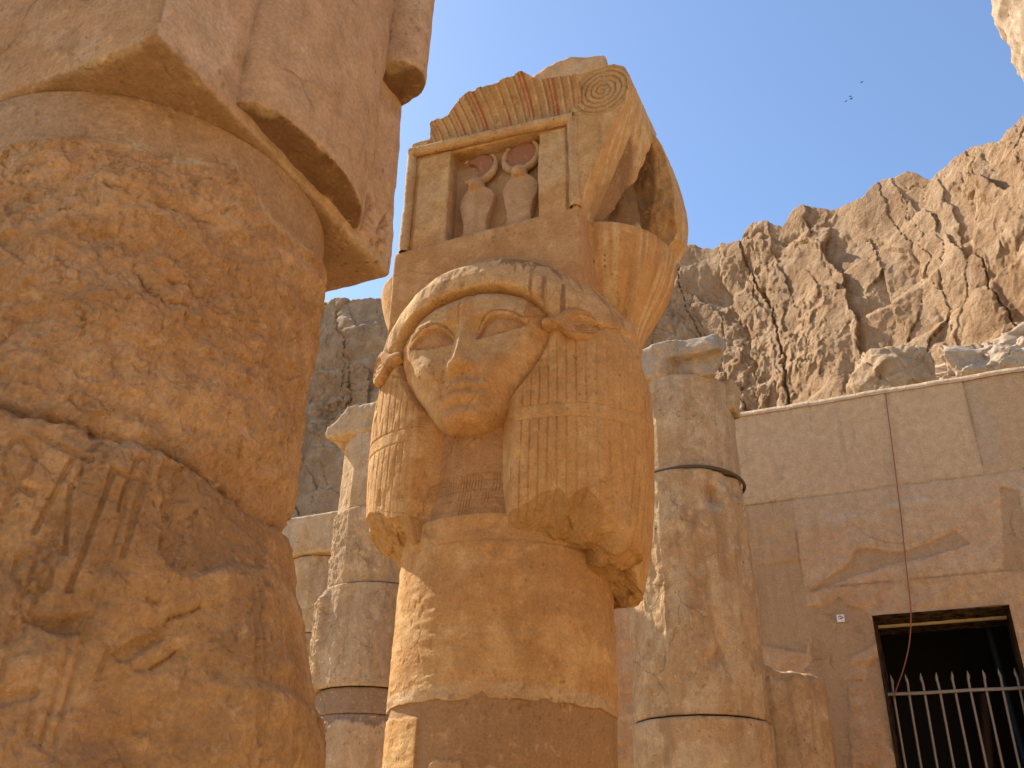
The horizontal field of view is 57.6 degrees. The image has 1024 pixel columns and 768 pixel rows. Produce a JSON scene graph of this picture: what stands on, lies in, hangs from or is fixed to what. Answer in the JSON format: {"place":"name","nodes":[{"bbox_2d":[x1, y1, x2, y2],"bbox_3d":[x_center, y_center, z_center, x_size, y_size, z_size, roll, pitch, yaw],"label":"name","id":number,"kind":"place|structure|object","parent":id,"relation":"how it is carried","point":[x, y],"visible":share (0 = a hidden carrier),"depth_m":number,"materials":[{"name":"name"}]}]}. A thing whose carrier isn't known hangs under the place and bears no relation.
{"place":"outdoors","nodes":[
{"label":"outdoors","id":0,"kind":"place"},
{"bbox_2d":[0,0,434,767],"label":"rough column","id":1,"kind":"structure","parent":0,"point":[196,210],"depth_m":1.77,"materials":[{"name":"stone"}]},
{"bbox_2d":[291,114,1023,517],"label":"cliff","id":2,"kind":"structure","parent":0,"point":[805,304],"depth_m":67.55,"materials":[{"name":"stone"}]},
{"bbox_2d":[324,0,1023,301],"label":"sky","id":3,"kind":"structure","parent":0,"point":[750,116],"materials":[{"name":"blue"}]},
{"bbox_2d":[991,0,1023,81],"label":"rock pinnacle","id":4,"kind":"object","parent":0,"point":[1008,16],"visible":1,"depth_m":37.56,"materials":[{"name":"stone"}]},
{"bbox_3d":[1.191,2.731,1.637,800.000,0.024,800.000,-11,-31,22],"label":"ground","id":5,"kind":"structure","parent":0,"visible":0},
{"bbox_2d":[282,511,337,656],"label":"fluted column","id":6,"kind":"structure","parent":5,"relation":"on","point":[309,537],"depth_m":10.71,"materials":[{"name":"stone"}]},
{"bbox_2d":[309,402,399,767],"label":"fluted column","id":7,"kind":"structure","parent":5,"relation":"on","point":[351,640],"depth_m":7.47,"materials":[{"name":"stone"}]},
{"bbox_2d":[366,56,688,767],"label":"carved column","id":8,"kind":"structure","parent":5,"relation":"on","point":[527,290],"depth_m":3.78,"materials":[{"name":"stone"}]},
{"bbox_2d":[630,334,776,767],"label":"fluted column","id":9,"kind":"structure","parent":5,"relation":"on","point":[700,698],"depth_m":6.51,"materials":[{"name":"stone"}]},
{"bbox_2d":[765,665,837,767],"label":"column stump","id":10,"kind":"object","parent":5,"relation":"on","point":[799,710],"visible":0.49,"depth_m":6.80,"materials":[{"name":"stone"}]},
{"bbox_2d":[614,366,1023,767],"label":"temple wall","id":11,"kind":"structure","parent":5,"relation":"on","point":[820,498],"depth_m":8.35,"materials":[{"name":"brown stone"}]},
{"bbox_2d":[836,614,844,621],"bbox_3d":[2.876,2.050,8.151,0.064,0.064,0.012,-11,-31,22],"label":"number tag","id":12,"kind":"object","parent":11,"relation":"attached to","point":[840,618],"visible":1,"depth_m":8.15,"materials":[{"name":"white paint"}]},
{"bbox_2d":[885,393,911,699],"bbox_3d":[3.410,1.368,8.419,0.406,2.822,0.354,-11,-31,22],"label":"cable","id":13,"kind":"object","parent":11,"relation":"hanging from","point":[904,552],"visible":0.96,"depth_m":8.12,"materials":[{"name":"brown rubber"}]},
{"bbox_2d":[872,605,1023,767],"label":"doorway","id":14,"kind":"structure","parent":11,"relation":"in","point":[986,616],"depth_m":8.08,"materials":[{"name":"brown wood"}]},
{"bbox_2d":[888,668,1023,767],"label":"metal gate","id":15,"kind":"structure","parent":11,"relation":"attached to","point":[955,691],"depth_m":7.64,"materials":[{"name":"metal"}]},
{"bbox_2d":[880,626,1023,767],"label":"dark chamber","id":16,"kind":"object","parent":5,"relation":"on","point":[959,653],"depth_m":9.84,"materials":[{"name":"black"}]},
{"bbox_2d":[978,693,995,767],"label":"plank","id":17,"kind":"object","parent":16,"relation":"on","point":[986,729],"visible":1,"depth_m":8.63,"materials":[{"name":"brown wood"}]},
{"bbox_2d":[985,627,1023,767],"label":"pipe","id":18,"kind":"object","parent":16,"relation":"on","point":[999,666],"visible":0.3,"depth_m":8.35,"materials":[{"name":"black metal"}]},
{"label":"rubble slope","id":19,"kind":"structure","parent":0,"visible":0},
{"bbox_2d":[846,344,935,394],"bbox_3d":[7.179,0.269,17.466,1.659,1.926,1.931,-11,-31,22],"label":"boulder","id":20,"kind":"object","parent":19,"relation":"on","point":[889,367],"visible":0.5,"depth_m":17.01,"materials":[{"name":"beige stone"}]},
{"bbox_2d":[935,333,1023,379],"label":"boulder","id":21,"kind":"object","parent":19,"relation":"on","point":[971,359],"visible":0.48,"depth_m":19.32,"materials":[{"name":"stone"}]},
{"bbox_2d":[993,322,1023,345],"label":"boulder","id":22,"kind":"object","parent":19,"relation":"on","point":[1011,336],"visible":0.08,"depth_m":19.38,"materials":[{"name":"stone"}]}
]}

